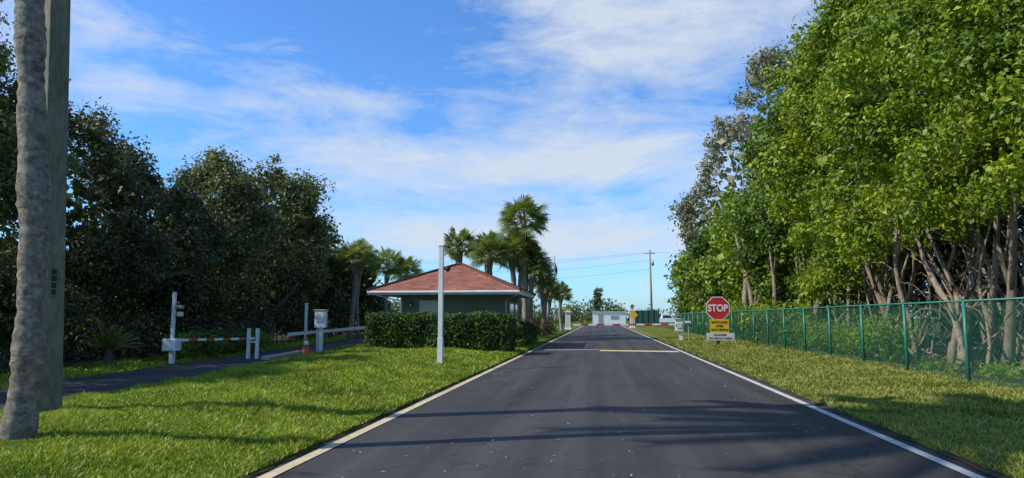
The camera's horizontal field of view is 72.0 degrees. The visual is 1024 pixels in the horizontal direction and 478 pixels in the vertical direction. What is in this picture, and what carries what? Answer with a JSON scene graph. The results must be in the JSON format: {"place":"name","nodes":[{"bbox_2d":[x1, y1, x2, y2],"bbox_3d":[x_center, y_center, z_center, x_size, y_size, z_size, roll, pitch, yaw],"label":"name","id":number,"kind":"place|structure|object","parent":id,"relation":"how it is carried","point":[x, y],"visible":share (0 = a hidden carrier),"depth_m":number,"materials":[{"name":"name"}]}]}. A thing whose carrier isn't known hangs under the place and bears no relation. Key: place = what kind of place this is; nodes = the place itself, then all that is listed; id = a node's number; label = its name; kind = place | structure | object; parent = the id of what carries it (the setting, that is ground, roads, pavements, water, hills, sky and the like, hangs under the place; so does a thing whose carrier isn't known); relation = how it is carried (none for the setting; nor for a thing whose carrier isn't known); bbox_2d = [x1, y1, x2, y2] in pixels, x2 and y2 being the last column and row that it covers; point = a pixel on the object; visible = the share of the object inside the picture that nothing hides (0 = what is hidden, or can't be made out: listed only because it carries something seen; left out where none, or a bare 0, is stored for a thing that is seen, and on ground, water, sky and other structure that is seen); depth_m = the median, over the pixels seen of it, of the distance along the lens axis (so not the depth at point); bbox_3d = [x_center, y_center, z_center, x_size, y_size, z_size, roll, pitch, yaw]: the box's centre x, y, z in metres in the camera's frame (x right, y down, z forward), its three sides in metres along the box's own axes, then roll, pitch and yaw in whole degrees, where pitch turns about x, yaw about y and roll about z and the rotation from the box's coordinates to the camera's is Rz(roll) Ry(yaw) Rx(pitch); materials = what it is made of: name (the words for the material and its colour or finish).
{"place":"outdoors","nodes":[
{"label":"outdoors","id":0,"kind":"place"},
{"bbox_2d":[0,331,346,372],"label":"leaf litter ground","id":1,"kind":"structure","parent":0,"point":[70,361],"depth_m":23.68,"materials":[{"name":"soil"}]},
{"bbox_2d":[0,0,97,282],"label":"oak tree","id":2,"kind":"object","parent":1,"relation":"on","point":[8,154],"visible":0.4,"depth_m":18.71,"materials":[{"name":"green plant"}]},
{"bbox_2d":[0,88,185,356],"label":"oak tree","id":3,"kind":"object","parent":1,"relation":"on","point":[119,253],"visible":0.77,"depth_m":23.14,"materials":[{"name":"green plant"}]},
{"bbox_2d":[66,132,231,352],"bbox_3d":[-14.673,0.318,28.518,6.283,8.845,6.924,2,-7,-21],"label":"oak tree","id":4,"kind":"object","parent":1,"relation":"on","point":[193,215],"visible":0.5,"depth_m":27.84,"materials":[{"name":"green plant"}]},
{"bbox_2d":[0,274,337,367],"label":"understorey thicket","id":5,"kind":"object","parent":1,"relation":"on","point":[278,320],"visible":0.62,"depth_m":25.31,"materials":[{"name":"green plant"}]},
{"bbox_2d":[0,223,400,357],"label":"understorey thicket","id":6,"kind":"object","parent":1,"relation":"on","point":[370,307],"visible":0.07,"depth_m":48.90,"materials":[{"name":"green plant"}]},
{"bbox_2d":[143,144,289,326],"bbox_3d":[-14.460,0.346,33.436,7.463,9.781,6.702,-1,-6,7],"label":"oak tree","id":7,"kind":"object","parent":1,"relation":"on","point":[239,199],"visible":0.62,"depth_m":32.69,"materials":[{"name":"green plant"}]},
{"bbox_2d":[220,153,340,321],"bbox_3d":[-13.319,0.540,39.596,7.303,10.884,7.403,4,-7,-32],"label":"oak tree","id":8,"kind":"object","parent":1,"relation":"on","point":[296,281],"visible":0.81,"depth_m":38.30,"materials":[{"name":"green plant"}]},
{"bbox_2d":[265,227,358,335],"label":"oak tree","id":9,"kind":"object","parent":1,"relation":"on","point":[330,304],"visible":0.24,"depth_m":47.34,"materials":[{"name":"green plant"}]},
{"bbox_2d":[329,239,377,338],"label":"sabal palm","id":10,"kind":"object","parent":1,"relation":"on","point":[361,252],"visible":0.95,"depth_m":47.53,"materials":[{"name":"green plant"}]},
{"bbox_2d":[332,242,384,334],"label":"oak tree","id":11,"kind":"object","parent":1,"relation":"on","point":[366,274],"visible":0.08,"depth_m":56.04,"materials":[{"name":"green plant"}]},
{"bbox_2d":[0,336,365,409],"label":"exit road","id":12,"kind":"structure","parent":0,"point":[111,381],"depth_m":17.70,"materials":[{"name":"grey asphalt"}]},
{"bbox_2d":[261,350,301,359],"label":"gate island kerb","id":13,"kind":"structure","parent":12,"relation":"on","point":[276,356],"depth_m":24.52,"materials":[{"name":"concrete"}]},
{"bbox_2d":[301,334,310,353],"bbox_3d":[-7.927,4.036,27.130,0.429,0.730,0.440,-1,-6,7],"label":"traffic cone","id":14,"kind":"object","parent":12,"relation":"on","point":[305,348],"visible":0.87,"depth_m":27.04,"materials":[{"name":"orange plastic"}]},
{"bbox_2d":[304,303,308,337],"bbox_3d":[-9.409,3.967,32.194,0.130,2.075,0.130,-1,-6,7],"label":"marker post","id":15,"kind":"object","parent":12,"relation":"on","point":[306,316],"visible":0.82,"depth_m":32.20,"materials":[{"name":"white paint"}]},
{"bbox_2d":[314,310,328,351],"bbox_3d":[-7.525,3.632,27.732,0.500,1.705,0.280,-1,-6,7],"label":"call box","id":16,"kind":"object","parent":12,"relation":"on","point":[320,323],"visible":0.97,"depth_m":27.68,"materials":[{"name":"white paint"}]},
{"bbox_2d":[0,343,537,477],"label":"lawn grass","id":17,"kind":"structure","parent":0,"point":[331,372],"depth_m":9.13,"materials":[{"name":"green plant"}]},
{"bbox_2d":[1,318,939,384],"bbox_3d":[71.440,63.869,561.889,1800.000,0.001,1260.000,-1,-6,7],"label":"ground","id":18,"kind":"structure","parent":0,"point":[557,326],"depth_m":100.13,"materials":[{"name":"green plant"}]},
{"bbox_2d":[0,335,351,387],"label":"lawn grass","id":19,"kind":"structure","parent":18,"relation":"on","point":[101,367],"depth_m":21.54,"materials":[{"name":"green plant"}]},
{"bbox_2d":[77,325,142,365],"bbox_3d":[-11.753,3.089,20.580,1.821,1.204,1.745,-1,-6,7],"label":"sago palm","id":20,"kind":"object","parent":19,"relation":"on","point":[109,341],"visible":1,"depth_m":20.49,"materials":[{"name":"green plant"}]},
{"bbox_2d":[162,292,259,364],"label":"barrier gate","id":21,"kind":"structure","parent":18,"relation":"on","point":[172,345],"depth_m":21.51,"materials":[{"name":"white metal"}]},
{"bbox_2d":[160,324,274,359],"bbox_3d":[-10.723,3.744,26.075,2.006,1.164,6.989,-1,-6,7],"label":"green shrub","id":22,"kind":"object","parent":18,"relation":"on","point":[210,348],"visible":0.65,"depth_m":24.87,"materials":[{"name":"green plant"}]},
{"bbox_2d":[0,329,571,477],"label":"lawn median","id":23,"kind":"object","parent":18,"relation":"on","point":[545,338],"visible":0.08,"depth_m":7.94,"materials":[{"name":"green plant"}]},
{"bbox_2d":[0,0,51,439],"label":"palm tree","id":24,"kind":"object","parent":23,"relation":"on","point":[20,417],"visible":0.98,"depth_m":7.28,"materials":[{"name":"grey plant"}]},
{"bbox_2d":[39,0,70,412],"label":"utility pole","id":25,"kind":"object","parent":23,"relation":"on","point":[57,25],"visible":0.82,"depth_m":9.48,"materials":[{"name":"wood"}]},
{"bbox_2d":[287,326,365,335],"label":"barrier gate","id":26,"kind":"structure","parent":23,"relation":"on","point":[324,331],"depth_m":28.75,"materials":[{"name":"white metal"}]},
{"bbox_2d":[363,310,517,352],"bbox_3d":[-2.719,3.609,27.333,5.874,1.724,2.391,-1,-6,7],"label":"hedge","id":27,"kind":"object","parent":23,"relation":"on","point":[462,330],"visible":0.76,"depth_m":26.43,"materials":[{"name":"green plant"}]},
{"bbox_2d":[437,245,450,363],"bbox_3d":[-1.870,1.830,19.299,0.186,3.325,0.409,-5,-8,37],"label":"security camera post","id":28,"kind":"object","parent":23,"relation":"on","point":[440,341],"visible":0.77,"depth_m":19.16,"materials":[{"name":"white metal"}]},
{"bbox_2d":[438,226,479,262],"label":"sabal palm","id":29,"kind":"object","parent":23,"relation":"on","point":[457,252],"visible":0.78,"depth_m":46.72,"materials":[{"name":"green plant"}]},
{"bbox_2d":[473,228,505,274],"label":"sabal palm","id":30,"kind":"object","parent":23,"relation":"on","point":[494,233],"visible":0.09,"depth_m":47.52,"materials":[{"name":"green plant"}]},
{"bbox_2d":[466,232,514,273],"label":"sabal palm","id":31,"kind":"object","parent":23,"relation":"on","point":[498,245],"visible":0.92,"depth_m":42.38,"materials":[{"name":"green plant"}]},
{"bbox_2d":[495,229,532,285],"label":"sabal palm","id":32,"kind":"object","parent":23,"relation":"on","point":[522,257],"visible":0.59,"depth_m":44.21,"materials":[{"name":"green plant"}]},
{"bbox_2d":[503,229,541,318],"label":"sabal palm","id":33,"kind":"object","parent":23,"relation":"on","point":[529,239],"visible":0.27,"depth_m":47.10,"materials":[{"name":"green plant"}]},
{"bbox_2d":[496,194,550,321],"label":"sabal palm","id":34,"kind":"object","parent":23,"relation":"on","point":[526,206],"visible":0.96,"depth_m":45.02,"materials":[{"name":"green plant"}]},
{"bbox_2d":[516,321,531,346],"bbox_3d":[0.083,4.355,31.960,1.262,1.294,5.563,-1,-6,7],"label":"shrub","id":35,"kind":"object","parent":23,"relation":"on","point":[524,329],"visible":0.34,"depth_m":31.45,"materials":[{"name":"green plant"}]},
{"bbox_2d":[515,331,538,347],"bbox_3d":[0.432,4.654,32.597,1.429,0.796,7.324,-1,-6,7],"label":"green shrub","id":36,"kind":"object","parent":23,"relation":"on","point":[531,337],"visible":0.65,"depth_m":31.77,"materials":[{"name":"green plant"}]},
{"bbox_2d":[518,312,541,321],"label":"green shrub","id":37,"kind":"object","parent":23,"relation":"on","point":[540,316],"visible":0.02,"depth_m":52.88,"materials":[{"name":"green plant"}]},
{"bbox_2d":[522,244,538,318],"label":"sabal palm","id":38,"kind":"object","parent":23,"relation":"on","point":[527,286],"visible":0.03,"depth_m":52.07,"materials":[{"name":"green plant"}]},
{"bbox_2d":[518,315,546,338],"bbox_3d":[0.760,4.856,37.802,2.034,1.540,5.452,-1,-6,7],"label":"croton shrub","id":39,"kind":"object","parent":23,"relation":"on","point":[534,326],"visible":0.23,"depth_m":37.35,"materials":[{"name":"green plant"}]},
{"bbox_2d":[516,240,555,320],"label":"sabal palm","id":40,"kind":"object","parent":23,"relation":"on","point":[543,259],"visible":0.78,"depth_m":46.92,"materials":[{"name":"green plant"}]},
{"bbox_2d":[527,264,557,334],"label":"sabal palm","id":41,"kind":"object","parent":23,"relation":"on","point":[542,282],"visible":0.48,"depth_m":51.78,"materials":[{"name":"green plant"}]},
{"bbox_2d":[528,316,558,335],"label":"croton shrub","id":42,"kind":"object","parent":23,"relation":"on","point":[550,326],"visible":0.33,"depth_m":54.17,"materials":[{"name":"green plant"}]},
{"bbox_2d":[534,272,561,333],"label":"sabal palm","id":43,"kind":"object","parent":23,"relation":"on","point":[547,290],"visible":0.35,"depth_m":54.76,"materials":[{"name":"green plant"}]},
{"bbox_2d":[537,288,561,320],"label":"sabal palm","id":44,"kind":"object","parent":23,"relation":"on","point":[553,296],"visible":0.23,"depth_m":61.65,"materials":[{"name":"green plant"}]},
{"bbox_2d":[554,255,557,326],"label":"flag pole","id":45,"kind":"object","parent":23,"relation":"on","point":[555,269],"visible":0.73,"depth_m":75.06,"materials":[{"name":"grey metal"}]},
{"bbox_2d":[553,280,572,330],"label":"sabal palm","id":46,"kind":"object","parent":23,"relation":"on","point":[565,292],"visible":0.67,"depth_m":69.40,"materials":[{"name":"green plant"}]},
{"bbox_2d":[346,238,382,336],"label":"sabal palm","id":47,"kind":"object","parent":18,"relation":"on","point":[357,332],"visible":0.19,"depth_m":51.65,"materials":[{"name":"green plant"}]},
{"bbox_2d":[368,246,408,317],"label":"sabal palm","id":48,"kind":"object","parent":18,"relation":"on","point":[389,268],"visible":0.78,"depth_m":56.44,"materials":[{"name":"green plant"}]},
{"bbox_2d":[389,256,423,281],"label":"sabal palm","id":49,"kind":"object","parent":18,"relation":"on","point":[409,263],"visible":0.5,"depth_m":63.26,"materials":[{"name":"green plant"}]},
{"bbox_2d":[401,295,517,320],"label":"walls","id":50,"kind":"structure","parent":18,"relation":"on","point":[455,304],"depth_m":32.82,"materials":[{"name":"green paint"}]},
{"bbox_2d":[419,300,437,312],"bbox_3d":[-3.880,3.906,32.890,0.950,2.100,0.075,-1,-6,7],"label":"window","id":51,"kind":"structure","parent":50,"relation":"attached to","point":[428,305],"depth_m":32.94,"materials":[{"name":"white glass"}]},
{"bbox_2d":[376,294,516,313],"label":"downspouts","id":52,"kind":"object","parent":50,"relation":"attached to","point":[402,301],"visible":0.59,"depth_m":32.47,"materials":[{"name":"white paint"}]},
{"bbox_2d":[370,265,533,294],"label":"roof","id":53,"kind":"structure","parent":50,"relation":"on","point":[460,278],"depth_m":32.51,"materials":[{"name":"tile"}]},
{"bbox_2d":[366,263,535,295],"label":"hip caps","id":54,"kind":"object","parent":53,"relation":"attached to","point":[478,271],"visible":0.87,"depth_m":33.43,"materials":[{"name":"ceramic"}]},
{"bbox_2d":[383,294,529,297],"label":"soffit","id":55,"kind":"structure","parent":50,"relation":"attached to","point":[520,296],"depth_m":32.43,"materials":[{"name":"white paint"}]},
{"bbox_2d":[367,290,534,297],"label":"fascia","id":56,"kind":"structure","parent":55,"relation":"on","point":[382,293],"depth_m":31.55,"materials":[{"name":"white paint"}]},
{"bbox_2d":[509,302,516,320],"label":"windows","id":57,"kind":"structure","parent":50,"relation":"attached to","point":[512,308],"depth_m":34.28,"materials":[{"name":"grey glass"}]},
{"bbox_2d":[521,299,596,323],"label":"distant treeline","id":58,"kind":"object","parent":18,"relation":"on","point":[588,317],"visible":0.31,"depth_m":148.35,"materials":[{"name":"green plant"}]},
{"bbox_2d":[590,287,603,311],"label":"norfolk pine tree","id":59,"kind":"object","parent":18,"relation":"on","point":[597,301],"visible":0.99,"depth_m":165.80,"materials":[{"name":"green plant"}]},
{"bbox_2d":[592,312,625,323],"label":"white building","id":60,"kind":"structure","parent":18,"relation":"on","point":[609,317],"depth_m":141.78,"materials":[{"name":"paint"}]},
{"bbox_2d":[232,297,1018,322],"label":"distant treeline","id":61,"kind":"object","parent":18,"relation":"on","point":[606,307],"visible":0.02,"depth_m":176.44,"materials":[{"name":"green plant"}]},
{"bbox_2d":[573,319,690,340],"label":"barrier gate","id":62,"kind":"structure","parent":18,"relation":"on","point":[678,323],"depth_m":38.94,"materials":[{"name":"white metal"}]},
{"bbox_2d":[659,315,680,322],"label":"pickup truck","id":63,"kind":"object","parent":18,"relation":"on","point":[666,318],"visible":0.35,"depth_m":133.58,"materials":[{"name":"white paint"}]},
{"bbox_2d":[625,325,1023,477],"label":"lawn verge","id":64,"kind":"structure","parent":18,"relation":"on","point":[656,332],"depth_m":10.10,"materials":[{"name":"green plant"}]},
{"bbox_2d":[629,310,635,327],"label":"column","id":65,"kind":"structure","parent":64,"relation":"on","point":[631,322],"depth_m":89.88,"materials":[{"name":"white paint"}]},
{"bbox_2d":[629,311,637,327],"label":"warning sign","id":66,"kind":"object","parent":64,"relation":"on","point":[633,314],"visible":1,"depth_m":86.30,"materials":[{"name":"yellow metal"}]},
{"bbox_2d":[635,310,658,326],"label":"panels","id":67,"kind":"object","parent":64,"relation":"on","point":[647,317],"visible":0.58,"depth_m":102.60,"materials":[{"name":"green metal"}]},
{"bbox_2d":[645,249,654,309],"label":"utility pole","id":68,"kind":"object","parent":64,"relation":"on","point":[651,262],"visible":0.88,"depth_m":108.12,"materials":[{"name":"brown wood"}]},
{"bbox_2d":[415,252,674,280],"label":"power lines","id":69,"kind":"object","parent":68,"relation":"attached to","point":[575,268],"visible":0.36,"depth_m":111.41,"materials":[{"name":"black paint"}]},
{"bbox_2d":[706,297,734,344],"bbox_3d":[9.597,3.870,32.577,1.250,2.401,0.162,-1,-6,7],"label":"stop sign","id":70,"kind":"object","parent":64,"relation":"on","point":[717,310],"visible":1,"depth_m":32.54,"materials":[{"name":"red metal"}]},
{"bbox_2d":[680,297,1023,390],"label":"chain link fence","id":71,"kind":"object","parent":64,"relation":"on","point":[963,301],"visible":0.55,"depth_m":17.56,"materials":[{"name":"green metal"}]},
{"bbox_2d":[0,0,1021,317],"label":"sky","id":72,"kind":"structure","parent":0,"point":[424,117],"materials":[{"name":"blue"}]},
{"bbox_2d":[564,311,571,329],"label":"column","id":73,"kind":"structure","parent":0,"point":[567,320],"depth_m":79.01,"materials":[{"name":"white paint"}]},
{"bbox_2d":[249,326,996,477],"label":"road","id":74,"kind":"structure","parent":0,"point":[762,436],"depth_m":8.62,"materials":[{"name":"grey asphalt"}]},
{"bbox_2d":[241,328,576,477],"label":"road edge soil","id":75,"kind":"structure","parent":74,"relation":"on","point":[251,474],"depth_m":8.48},
{"bbox_2d":[257,326,582,477],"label":"road edge line","id":76,"kind":"object","parent":74,"relation":"on","point":[285,467],"visible":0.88,"depth_m":8.67,"materials":[{"name":"beige paint"}]},
{"bbox_2d":[341,346,865,477],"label":"fallen leaves","id":77,"kind":"object","parent":74,"relation":"on","point":[610,411],"visible":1,"depth_m":9.28,"materials":[{"name":"brown plant"}]},
{"bbox_2d":[600,350,677,351],"bbox_3d":[5.223,4.612,29.045,3.200,0.026,1.000,-1,-6,7],"label":"stop line","id":78,"kind":"object","parent":74,"relation":"on","point":[638,350],"visible":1,"depth_m":29.04,"materials":[{"name":"paint"}]},
{"bbox_2d":[623,326,985,477],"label":"road edge line","id":79,"kind":"object","parent":74,"relation":"on","point":[938,460],"visible":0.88,"depth_m":8.65,"materials":[{"name":"white paint"}]},
{"bbox_2d":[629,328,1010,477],"bbox_3d":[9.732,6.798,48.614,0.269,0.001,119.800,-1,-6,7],"label":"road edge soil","id":80,"kind":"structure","parent":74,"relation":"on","point":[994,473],"depth_m":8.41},
{"bbox_2d":[656,326,1023,385],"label":"leaf litter ground","id":81,"kind":"structure","parent":0,"point":[938,358],"depth_m":21.65,"materials":[{"name":"soil"}]},
{"bbox_2d":[663,266,698,320],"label":"ficus tree","id":82,"kind":"object","parent":81,"relation":"on","point":[680,301],"visible":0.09,"depth_m":84.05,"materials":[{"name":"green plant"}]},
{"bbox_2d":[665,245,705,313],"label":"ficus tree","id":83,"kind":"object","parent":81,"relation":"on","point":[675,267],"visible":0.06,"depth_m":73.38,"materials":[{"name":"green plant"}]},
{"bbox_2d":[665,181,727,256],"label":"eucalyptus tree","id":84,"kind":"object","parent":81,"relation":"on","point":[689,214],"visible":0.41,"depth_m":68.51,"materials":[{"name":"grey plant"}]},
{"bbox_2d":[673,217,742,310],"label":"ficus tree","id":85,"kind":"object","parent":81,"relation":"on","point":[694,260],"visible":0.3,"depth_m":60.73,"materials":[{"name":"green plant"}]},
{"bbox_2d":[693,113,757,292],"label":"eucalyptus tree","id":86,"kind":"object","parent":81,"relation":"on","point":[707,168],"visible":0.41,"depth_m":55.93,"materials":[{"name":"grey plant"}]},
{"bbox_2d":[691,173,797,315],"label":"ficus tree","id":87,"kind":"object","parent":81,"relation":"on","point":[733,284],"visible":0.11,"depth_m":49.48,"materials":[{"name":"green plant"}]},
{"bbox_2d":[720,40,797,337],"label":"eucalyptus tree","id":88,"kind":"object","parent":81,"relation":"on","point":[768,57],"visible":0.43,"depth_m":44.22,"materials":[{"name":"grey plant"}]},
{"bbox_2d":[685,295,833,347],"bbox_3d":[14.401,5.299,47.384,4.091,2.777,38.562,-1,-6,7],"label":"weedy shrub","id":89,"kind":"object","parent":81,"relation":"on","point":[781,305],"visible":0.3,"depth_m":33.36,"materials":[{"name":"green plant"}]},
{"bbox_2d":[714,117,859,338],"bbox_3d":[15.648,-1.095,40.605,9.795,14.187,8.584,5,-8,-37],"label":"ficus tree","id":90,"kind":"object","parent":81,"relation":"on","point":[765,246],"visible":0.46,"depth_m":39.61,"materials":[{"name":"green plant"}]},
{"bbox_2d":[741,12,933,345],"bbox_3d":[15.730,-2.844,32.595,8.829,15.910,9.025,5,-8,-40],"label":"ficus tree","id":91,"kind":"object","parent":81,"relation":"on","point":[790,163],"visible":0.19,"depth_m":32.23,"materials":[{"name":"green plant"}]},
{"bbox_2d":[782,307,928,363],"bbox_3d":[11.127,3.135,23.291,2.275,1.760,9.650,-1,-6,7],"label":"weedy shrub","id":92,"kind":"object","parent":81,"relation":"on","point":[850,335],"visible":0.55,"depth_m":20.83,"materials":[{"name":"green plant"}]},
{"bbox_2d":[770,0,962,350],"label":"ficus tree","id":93,"kind":"object","parent":81,"relation":"on","point":[828,33],"visible":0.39,"depth_m":26.88,"materials":[{"name":"green plant"}]},
{"bbox_2d":[723,189,1023,356],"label":"understorey thicket","id":94,"kind":"object","parent":81,"relation":"on","point":[945,251],"visible":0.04,"depth_m":26.33,"materials":[{"name":"green plant"}]},
{"bbox_2d":[794,0,1023,365],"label":"ficus tree","id":95,"kind":"object","parent":81,"relation":"on","point":[855,118],"visible":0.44,"depth_m":21.10,"materials":[{"name":"green plant"}]},
{"bbox_2d":[841,197,1023,374],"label":"banyan aerial trunks","id":96,"kind":"object","parent":81,"relation":"on","point":[941,294],"visible":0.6,"depth_m":19.26,"materials":[{"name":"brown plant"}]},
{"bbox_2d":[866,0,1023,369],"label":"ficus tree","id":97,"kind":"object","parent":81,"relation":"on","point":[984,72],"visible":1,"depth_m":15.98,"materials":[{"name":"green plant"}]},
{"bbox_2d":[911,355,1023,382],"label":"weedy shrub","id":98,"kind":"object","parent":81,"relation":"on","point":[963,371],"visible":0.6,"depth_m":15.41,"materials":[{"name":"green plant"}]}
]}

